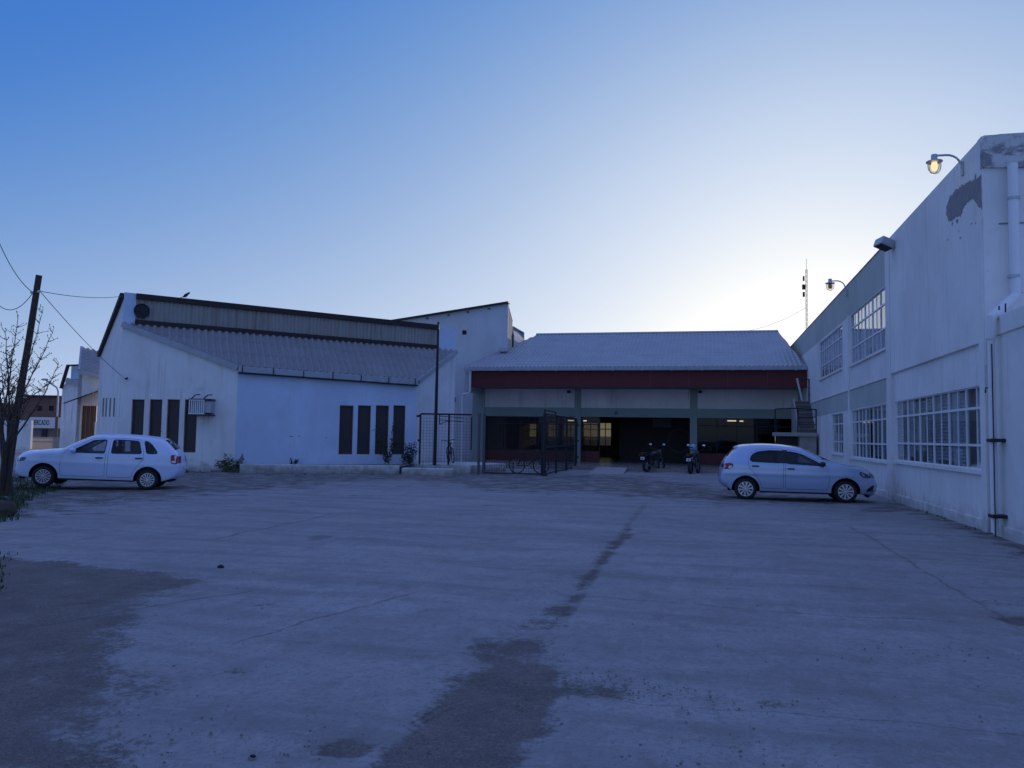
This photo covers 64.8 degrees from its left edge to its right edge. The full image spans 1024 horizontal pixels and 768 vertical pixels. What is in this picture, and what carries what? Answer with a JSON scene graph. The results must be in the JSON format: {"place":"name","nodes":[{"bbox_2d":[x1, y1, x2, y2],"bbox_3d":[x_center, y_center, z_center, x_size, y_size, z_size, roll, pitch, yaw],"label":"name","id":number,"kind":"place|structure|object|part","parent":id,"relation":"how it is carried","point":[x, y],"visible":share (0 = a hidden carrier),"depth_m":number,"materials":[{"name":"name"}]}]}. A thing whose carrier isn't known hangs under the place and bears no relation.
{"place":"outdoors","nodes":[
{"label":"outdoors","id":0,"kind":"place"},
{"bbox_2d":[237,464,412,465],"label":"soil","id":1,"kind":"structure","parent":0,"point":[357,464],"depth_m":32.93,"materials":[{"name":"soil"}]},
{"bbox_2d":[236,453,242,468],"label":"plant","id":2,"kind":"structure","parent":1,"relation":"on","point":[241,459],"depth_m":31.30,"materials":[{"name":"green plant"}]},
{"bbox_2d":[372,424,397,463],"bbox_3d":[-5.288,2.451,33.487,1.152,1.726,0.416,3,-4,-26],"label":"rose bush","id":3,"kind":"object","parent":1,"relation":"on","point":[386,456],"visible":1,"depth_m":33.45,"materials":[{"name":"green plant"}]},
{"bbox_2d":[401,441,417,465],"bbox_3d":[-4.291,2.929,33.919,0.932,1.034,0.489,2,-4,-14],"label":"rose bush","id":4,"kind":"object","parent":1,"relation":"on","point":[407,459],"visible":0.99,"depth_m":33.87,"materials":[{"name":"green plant"}]},
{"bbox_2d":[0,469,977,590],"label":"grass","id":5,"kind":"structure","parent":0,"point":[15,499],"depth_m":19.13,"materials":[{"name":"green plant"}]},
{"bbox_2d":[0,449,1023,767],"bbox_3d":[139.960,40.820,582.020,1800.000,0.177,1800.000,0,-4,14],"label":"ground","id":6,"kind":"structure","parent":0,"point":[384,619],"depth_m":6.78,"materials":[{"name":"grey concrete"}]},
{"bbox_2d":[0,498,17,516],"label":"tree stump","id":7,"kind":"object","parent":6,"relation":"on","point":[7,506],"visible":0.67,"depth_m":14.44,"materials":[{"name":"plant"}]},
{"bbox_2d":[4,420,33,448],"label":"boundary wall","id":8,"kind":"structure","parent":6,"relation":"on","point":[24,437],"depth_m":46.05,"materials":[{"name":"white paint"}]},
{"bbox_2d":[12,275,41,471],"bbox_3d":[-11.788,0.060,19.398,0.976,5.377,0.190,-1,-4,22],"label":"utility pole","id":9,"kind":"object","parent":6,"relation":"on","point":[36,291],"visible":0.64,"depth_m":19.34,"materials":[{"name":"brown wood"}]},
{"bbox_2d":[0,244,31,291],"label":"overhead wire","id":10,"kind":"object","parent":9,"relation":"attached to","point":[12,268],"visible":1,"depth_m":18.83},
{"bbox_2d":[0,293,32,309],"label":"overhead wire","id":11,"kind":"object","parent":9,"relation":"attached to","point":[17,307],"visible":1,"depth_m":19.16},
{"bbox_2d":[42,291,120,297],"bbox_3d":[-13.259,-2.817,25.340,0.016,1.879,12.442,2,-4,-18],"label":"overhead wire","id":12,"kind":"object","parent":9,"relation":"attached to","point":[78,296],"visible":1,"depth_m":24.87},
{"bbox_2d":[41,292,123,377],"bbox_3d":[-13.162,-1.219,25.313,0.016,1.345,12.511,2,-4,-17],"label":"overhead wire","id":13,"kind":"object","parent":9,"relation":"attached to","point":[76,332],"visible":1,"depth_m":22.80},
{"bbox_2d":[0,304,61,495],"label":"bare tree","id":14,"kind":"object","parent":6,"relation":"on","point":[6,454],"visible":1,"depth_m":18.74,"materials":[{"name":"brown plant"}]},
{"bbox_2d":[0,395,61,419],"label":"brick house","id":15,"kind":"structure","parent":6,"relation":"on","point":[48,408],"depth_m":78.21,"materials":[{"name":"brick"}]},
{"bbox_2d":[26,417,60,436],"bbox_3d":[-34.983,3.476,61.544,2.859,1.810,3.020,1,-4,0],"label":"market building","id":16,"kind":"structure","parent":6,"relation":"on","point":[43,426],"depth_m":60.11,"materials":[{"name":"paint"}]},
{"bbox_2d":[41,429,46,436],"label":"door","id":17,"kind":"structure","parent":16,"relation":"in","point":[44,432],"depth_m":60.24,"materials":[{"name":"paint"}]},
{"bbox_2d":[28,437,59,450],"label":"slat fence","id":18,"kind":"object","parent":6,"relation":"on","point":[40,443],"visible":0.52,"depth_m":51.98,"materials":[{"name":"paint"}]},
{"bbox_2d":[41,378,58,436],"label":"street lamp","id":19,"kind":"object","parent":6,"relation":"on","point":[56,419],"visible":0.9,"depth_m":58.05,"materials":[{"name":"metal"}]},
{"bbox_2d":[59,364,78,447],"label":"end wing","id":20,"kind":"structure","parent":6,"relation":"on","point":[69,387],"depth_m":50.13,"materials":[{"name":"white paint"}]},
{"bbox_2d":[63,346,99,450],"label":"entrance wing","id":21,"kind":"structure","parent":6,"relation":"on","point":[88,385],"depth_m":41.19,"materials":[{"name":"white paint"}]},
{"bbox_2d":[81,406,96,450],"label":"door","id":22,"kind":"structure","parent":21,"relation":"in","point":[89,423],"depth_m":41.20,"materials":[{"name":"brown wood"}]},
{"bbox_2d":[15,431,185,489],"bbox_3d":[-10.940,1.973,21.641,4.103,1.565,1.966,4,-4,-14],"label":"parked car","id":23,"kind":"object","parent":6,"relation":"on","point":[146,468],"visible":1,"depth_m":21.02,"materials":[{"name":"white paint"}]},
{"bbox_3d":[-11.067,1.877,20.850,1.060,0.997,0.198,4,-4,-14],"label":"door","id":24,"kind":"part","parent":23,"relation":"part of","materials":[{"name":"white paint"}]},
{"bbox_3d":[-11.432,1.962,22.282,1.060,0.997,0.198,4,-4,-14],"label":"door","id":25,"kind":"part","parent":23,"relation":"part of","materials":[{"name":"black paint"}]},
{"bbox_3d":[-10.092,1.938,21.096,0.851,1.005,0.201,4,-4,-14],"label":"door","id":26,"kind":"part","parent":23,"relation":"part of","materials":[{"name":"white paint"}]},
{"bbox_3d":[-10.457,2.023,22.524,0.851,1.005,0.201,4,-4,-14],"label":"door","id":27,"kind":"part","parent":23,"relation":"part of","materials":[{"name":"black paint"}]},
{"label":"quarter window","id":28,"kind":"part","parent":23,"relation":"part of","materials":[{"name":"black glass"}]},
{"bbox_2d":[214,454,243,471],"bbox_3d":[-10.917,3.086,31.093,1.152,0.801,0.590,0,-4,14],"label":"weed","id":29,"kind":"object","parent":6,"relation":"on","point":[225,466],"visible":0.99,"depth_m":31.03,"materials":[{"name":"green plant"}]},
{"bbox_2d":[95,292,457,471],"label":"pavilion","id":30,"kind":"structure","parent":6,"relation":"on","point":[282,385],"depth_m":32.77,"materials":[{"name":"white paint"}]},
{"bbox_2d":[131,399,144,451],"bbox_3d":[-14.536,1.630,31.368,0.479,2.055,0.070,1,-4,-1],"label":"window","id":31,"kind":"structure","parent":30,"relation":"in","point":[138,404],"depth_m":31.37,"materials":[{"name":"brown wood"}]},
{"bbox_2d":[149,399,161,446],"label":"window","id":32,"kind":"structure","parent":30,"relation":"in","point":[156,404],"depth_m":31.40,"materials":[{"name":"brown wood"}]},
{"bbox_2d":[167,399,179,444],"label":"window","id":33,"kind":"structure","parent":30,"relation":"in","point":[173,404],"depth_m":31.41,"materials":[{"name":"black glass"}]},
{"bbox_2d":[184,399,196,451],"bbox_3d":[-12.496,1.632,31.417,0.480,2.059,0.070,1,-4,-1],"label":"window","id":34,"kind":"structure","parent":30,"relation":"in","point":[190,420],"depth_m":31.41,"materials":[{"name":"black glass"}]},
{"bbox_2d":[188,394,215,415],"bbox_3d":[-11.925,0.806,31.077,0.848,0.812,0.600,1,-4,-1],"label":"air conditioner","id":35,"kind":"object","parent":30,"relation":"attached to","point":[202,407],"visible":1,"depth_m":30.86,"materials":[{"name":"grey paint"}]},
{"bbox_2d":[338,405,352,453],"bbox_3d":[-6.884,1.897,33.334,0.573,2.014,0.070,3,-4,-26],"label":"window","id":36,"kind":"structure","parent":30,"relation":"in","point":[346,412],"depth_m":33.34,"materials":[{"name":"black glass"}]},
{"bbox_2d":[357,405,370,453],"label":"window","id":37,"kind":"structure","parent":30,"relation":"in","point":[364,412],"depth_m":33.67,"materials":[{"name":"black glass"}]},
{"bbox_2d":[375,405,388,453],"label":"window","id":38,"kind":"structure","parent":30,"relation":"in","point":[381,411],"depth_m":34.02,"materials":[{"name":"black glass"}]},
{"bbox_2d":[392,405,404,453],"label":"window","id":39,"kind":"structure","parent":30,"relation":"in","point":[398,411],"depth_m":34.34,"materials":[{"name":"black glass"}]},
{"bbox_2d":[240,464,399,473],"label":"planter kerb","id":40,"kind":"structure","parent":6,"relation":"on","point":[311,469],"depth_m":31.13,"materials":[{"name":"grey concrete"}]},
{"bbox_2d":[402,467,454,476],"bbox_3d":[-3.248,3.500,31.252,2.007,0.470,0.500,0,-4,10],"label":"concrete step","id":41,"kind":"object","parent":6,"relation":"on","point":[448,472],"visible":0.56,"depth_m":31.02,"materials":[{"name":"grey concrete"}]},
{"bbox_2d":[393,301,523,460],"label":"gable building","id":42,"kind":"structure","parent":6,"relation":"on","point":[484,331],"depth_m":48.26,"materials":[{"name":"white paint"}]},
{"bbox_2d":[469,417,471,449],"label":"slat window","id":43,"kind":"structure","parent":42,"relation":"in","point":[470,418],"depth_m":47.96,"materials":[{"name":"glass"}]},
{"bbox_2d":[416,461,505,473],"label":"concrete platform","id":44,"kind":"structure","parent":6,"relation":"on","point":[468,468],"depth_m":33.69,"materials":[{"name":"grey concrete"}]},
{"bbox_2d":[433,322,439,464],"bbox_3d":[-3.056,0.385,32.611,0.150,5.794,0.490,2,-4,-9],"label":"flagpole","id":45,"kind":"object","parent":44,"relation":"on","point":[435,415],"visible":1,"depth_m":32.55,"materials":[{"name":"metal"}]},
{"bbox_2d":[416,413,471,464],"bbox_3d":[-2.802,2.256,33.018,2.283,2.111,0.220,1,-4,1],"label":"fence panel","id":46,"kind":"object","parent":44,"relation":"on","point":[448,421],"visible":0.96,"depth_m":33.03,"materials":[{"name":"paint"}]},
{"bbox_2d":[441,439,454,462],"bbox_3d":[-2.677,2.924,35.135,0.592,1.051,1.680,3,-4,-32],"label":"bicycle","id":47,"kind":"object","parent":44,"relation":"on","point":[450,451],"visible":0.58,"depth_m":34.91,"materials":[{"name":"paint"}]},
{"bbox_2d":[477,414,480,473],"bbox_3d":[-1.342,2.428,32.696,0.124,2.455,0.130,0,-4,14],"label":"gate post","id":48,"kind":"object","parent":6,"relation":"on","point":[478,446],"visible":0.94,"depth_m":32.65,"materials":[{"name":"metal"}]},
{"bbox_2d":[482,414,485,473],"bbox_3d":[-1.137,2.436,32.766,0.124,2.455,0.130,0,-4,14],"label":"gate post","id":49,"kind":"object","parent":6,"relation":"on","point":[484,435],"visible":0.94,"depth_m":32.72,"materials":[{"name":"metal"}]},
{"bbox_2d":[485,416,542,474],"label":"wire gate","id":50,"kind":"structure","parent":49,"relation":"attached to","point":[531,446],"depth_m":32.66,"materials":[{"name":"metal"}]},
{"bbox_2d":[509,449,548,472],"bbox_3d":[0.723,3.291,34.236,1.758,1.034,0.625,0,-4,14],"label":"bicycle","id":51,"kind":"object","parent":6,"relation":"on","point":[526,465],"visible":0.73,"depth_m":34.25,"materials":[{"name":"metal"}]},
{"bbox_2d":[540,409,576,475],"bbox_3d":[2.204,2.580,35.872,0.240,2.670,8.067,0,-4,14],"label":"side fence","id":52,"kind":"object","parent":6,"relation":"on","point":[549,452],"visible":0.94,"depth_m":34.88,"materials":[{"name":"metal"}]},
{"bbox_2d":[588,467,626,474],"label":"ramp","id":53,"kind":"structure","parent":6,"relation":"on","point":[611,470],"depth_m":36.14,"materials":[{"name":"concrete"}]},
{"bbox_2d":[455,330,806,472],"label":"covered hall","id":54,"kind":"structure","parent":6,"relation":"on","point":[631,396],"depth_m":45.29,"materials":[{"name":"metal"}]},
{"bbox_2d":[530,424,535,445],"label":"rear window","id":55,"kind":"structure","parent":54,"relation":"in","point":[532,426],"depth_m":61.29,"materials":[{"name":"glass"}]},
{"bbox_2d":[548,423,557,445],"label":"rear window","id":56,"kind":"structure","parent":54,"relation":"in","point":[551,431],"depth_m":60.95,"materials":[{"name":"glass"}]},
{"bbox_2d":[563,423,573,444],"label":"rear window","id":57,"kind":"structure","parent":54,"relation":"in","point":[563,423],"depth_m":60.62,"materials":[{"name":"paint"}]},
{"bbox_2d":[576,420,578,461],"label":"corner post","id":58,"kind":"object","parent":54,"relation":"on","point":[576,447],"visible":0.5,"depth_m":44.80,"materials":[{"name":"paint"}]},
{"bbox_2d":[583,423,597,445],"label":"rear window","id":59,"kind":"structure","parent":54,"relation":"in","point":[590,432],"depth_m":60.26,"materials":[{"name":"glass"}]},
{"bbox_2d":[600,423,610,445],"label":"rear window","id":60,"kind":"structure","parent":54,"relation":"in","point":[605,428],"depth_m":60.01,"materials":[{"name":"glass"}]},
{"bbox_2d":[639,443,664,471],"bbox_3d":[6.600,3.441,37.632,0.866,1.320,1.980,-2,-5,41],"label":"motorbike","id":61,"kind":"object","parent":6,"relation":"on","point":[653,464],"visible":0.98,"depth_m":37.41,"materials":[{"name":"metal"}]},
{"bbox_2d":[684,444,704,473],"bbox_3d":[8.239,3.395,36.486,0.866,1.320,1.980,-1,-4,27],"label":"motorbike","id":62,"kind":"object","parent":6,"relation":"on","point":[692,465],"visible":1,"depth_m":36.16,"materials":[{"name":"metal"}]},
{"bbox_2d":[690,444,695,449],"bbox_3d":[8.398,2.933,37.398,0.292,0.294,0.294,0,-4,14],"label":"helmet","id":63,"kind":"object","parent":62,"relation":"hanging from","point":[692,446],"visible":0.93,"depth_m":37.29,"materials":[{"name":"paint"}]},
{"bbox_2d":[772,378,817,462],"bbox_3d":[13.561,1.943,38.506,2.294,4.648,4.100,0,-4,14],"label":"outside stair","id":64,"kind":"object","parent":6,"relation":"on","point":[803,434],"visible":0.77,"depth_m":37.42,"materials":[{"name":"concrete"}]},
{"bbox_2d":[718,443,876,502],"bbox_3d":[7.615,2.291,21.715,4.023,1.630,2.016,0,-4,14],"label":"parked car","id":65,"kind":"object","parent":6,"relation":"on","point":[743,473],"visible":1,"depth_m":21.04,"materials":[{"name":"silver paint"}]},
{"bbox_3d":[7.020,2.312,22.635,0.901,1.030,0.193,0,-4,14],"label":"door","id":66,"kind":"part","parent":65,"relation":"part of","materials":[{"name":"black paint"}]},
{"bbox_3d":[6.668,2.214,21.169,0.901,1.030,0.194,0,-4,14],"label":"door","id":67,"kind":"part","parent":65,"relation":"part of","materials":[{"name":"silver paint"}]},
{"bbox_3d":[8.011,2.323,22.401,1.070,1.011,0.188,0,-4,14],"label":"door","id":68,"kind":"part","parent":65,"relation":"part of","materials":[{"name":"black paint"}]},
{"bbox_3d":[7.657,2.224,20.926,1.070,1.011,0.188,0,-4,14],"label":"door","id":69,"kind":"part","parent":65,"relation":"part of","materials":[{"name":"silver paint"}]},
{"bbox_2d":[802,259,807,327],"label":"antenna mast","id":70,"kind":"object","parent":6,"relation":"on","point":[805,285],"visible":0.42,"depth_m":75.39,"materials":[{"name":"grey metal"}]},
{"bbox_2d":[790,132,1023,532],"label":"school block","id":71,"kind":"structure","parent":6,"relation":"on","point":[890,349],"depth_m":18.61,"materials":[{"name":"paint"}]},
{"bbox_2d":[825,279,846,296],"bbox_3d":[11.697,-3.470,29.122,0.725,0.670,0.332,0,-4,14],"label":"wall lamp","id":72,"kind":"object","parent":71,"relation":"attached to","point":[830,282],"visible":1,"depth_m":29.11,"materials":[{"name":"grey metal"}]},
{"bbox_2d":[818,313,866,380],"bbox_3d":[13.474,-1.168,33.197,0.870,2.720,6.850,0,-4,14],"label":"window","id":73,"kind":"structure","parent":71,"relation":"in","point":[836,339],"depth_m":33.27,"materials":[{"name":"white paint"}]},
{"bbox_2d":[830,413,860,456],"bbox_3d":[13.018,1.972,31.317,0.870,2.620,3.300,0,-4,14],"label":"window","id":74,"kind":"structure","parent":71,"relation":"in","point":[838,438],"depth_m":31.42,"materials":[{"name":"white paint"}]},
{"bbox_2d":[849,288,885,367],"bbox_3d":[11.619,-1.688,25.484,0.870,2.860,6.650,0,-4,14],"label":"window","id":75,"kind":"structure","parent":71,"relation":"in","point":[878,334],"depth_m":26.08,"materials":[{"name":"white paint"}]},
{"bbox_2d":[873,236,894,251],"bbox_3d":[10.046,-3.771,21.720,0.458,0.339,0.480,1,-4,-3],"label":"floodlight","id":76,"kind":"object","parent":71,"relation":"attached to","point":[884,243],"visible":1,"depth_m":21.52,"materials":[{"name":"black plastic"}]},
{"bbox_2d":[849,399,922,463],"bbox_3d":[11.577,1.593,25.324,0.870,2.710,6.650,0,-4,14],"label":"window","id":77,"kind":"structure","parent":71,"relation":"in","point":[860,429],"depth_m":25.43,"materials":[{"name":"white paint"}]},
{"bbox_2d":[893,386,980,474],"bbox_3d":[9.859,1.081,18.181,0.870,2.670,7.780,0,-4,14],"label":"window","id":78,"kind":"structure","parent":71,"relation":"in","point":[951,436],"depth_m":17.93,"materials":[{"name":"white paint"}]},
{"bbox_2d":[926,154,963,176],"bbox_3d":[8.537,-4.310,15.895,0.684,0.455,0.299,0,-4,14],"label":"wall lamp","id":79,"kind":"object","parent":71,"relation":"attached to","point":[934,161],"visible":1,"depth_m":15.89,"materials":[{"name":"grey metal"}]},
{"bbox_2d":[985,162,1020,536],"bbox_3d":[8.559,-0.681,14.057,0.996,6.581,0.413,4,-5,-42],"label":"downpipe","id":80,"kind":"object","parent":71,"relation":"attached to","point":[1011,299],"visible":1,"depth_m":13.89,"materials":[{"name":"white paint"}]},
{"bbox_2d":[993,305,1023,544],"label":"wing","id":81,"kind":"structure","parent":6,"relation":"on","point":[1009,355],"depth_m":13.38,"materials":[{"name":"white paint"}]},
{"bbox_2d":[0,0,1023,403],"label":"sky","id":82,"kind":"structure","parent":0,"point":[582,166],"materials":[{"name":"blue"}]}
]}

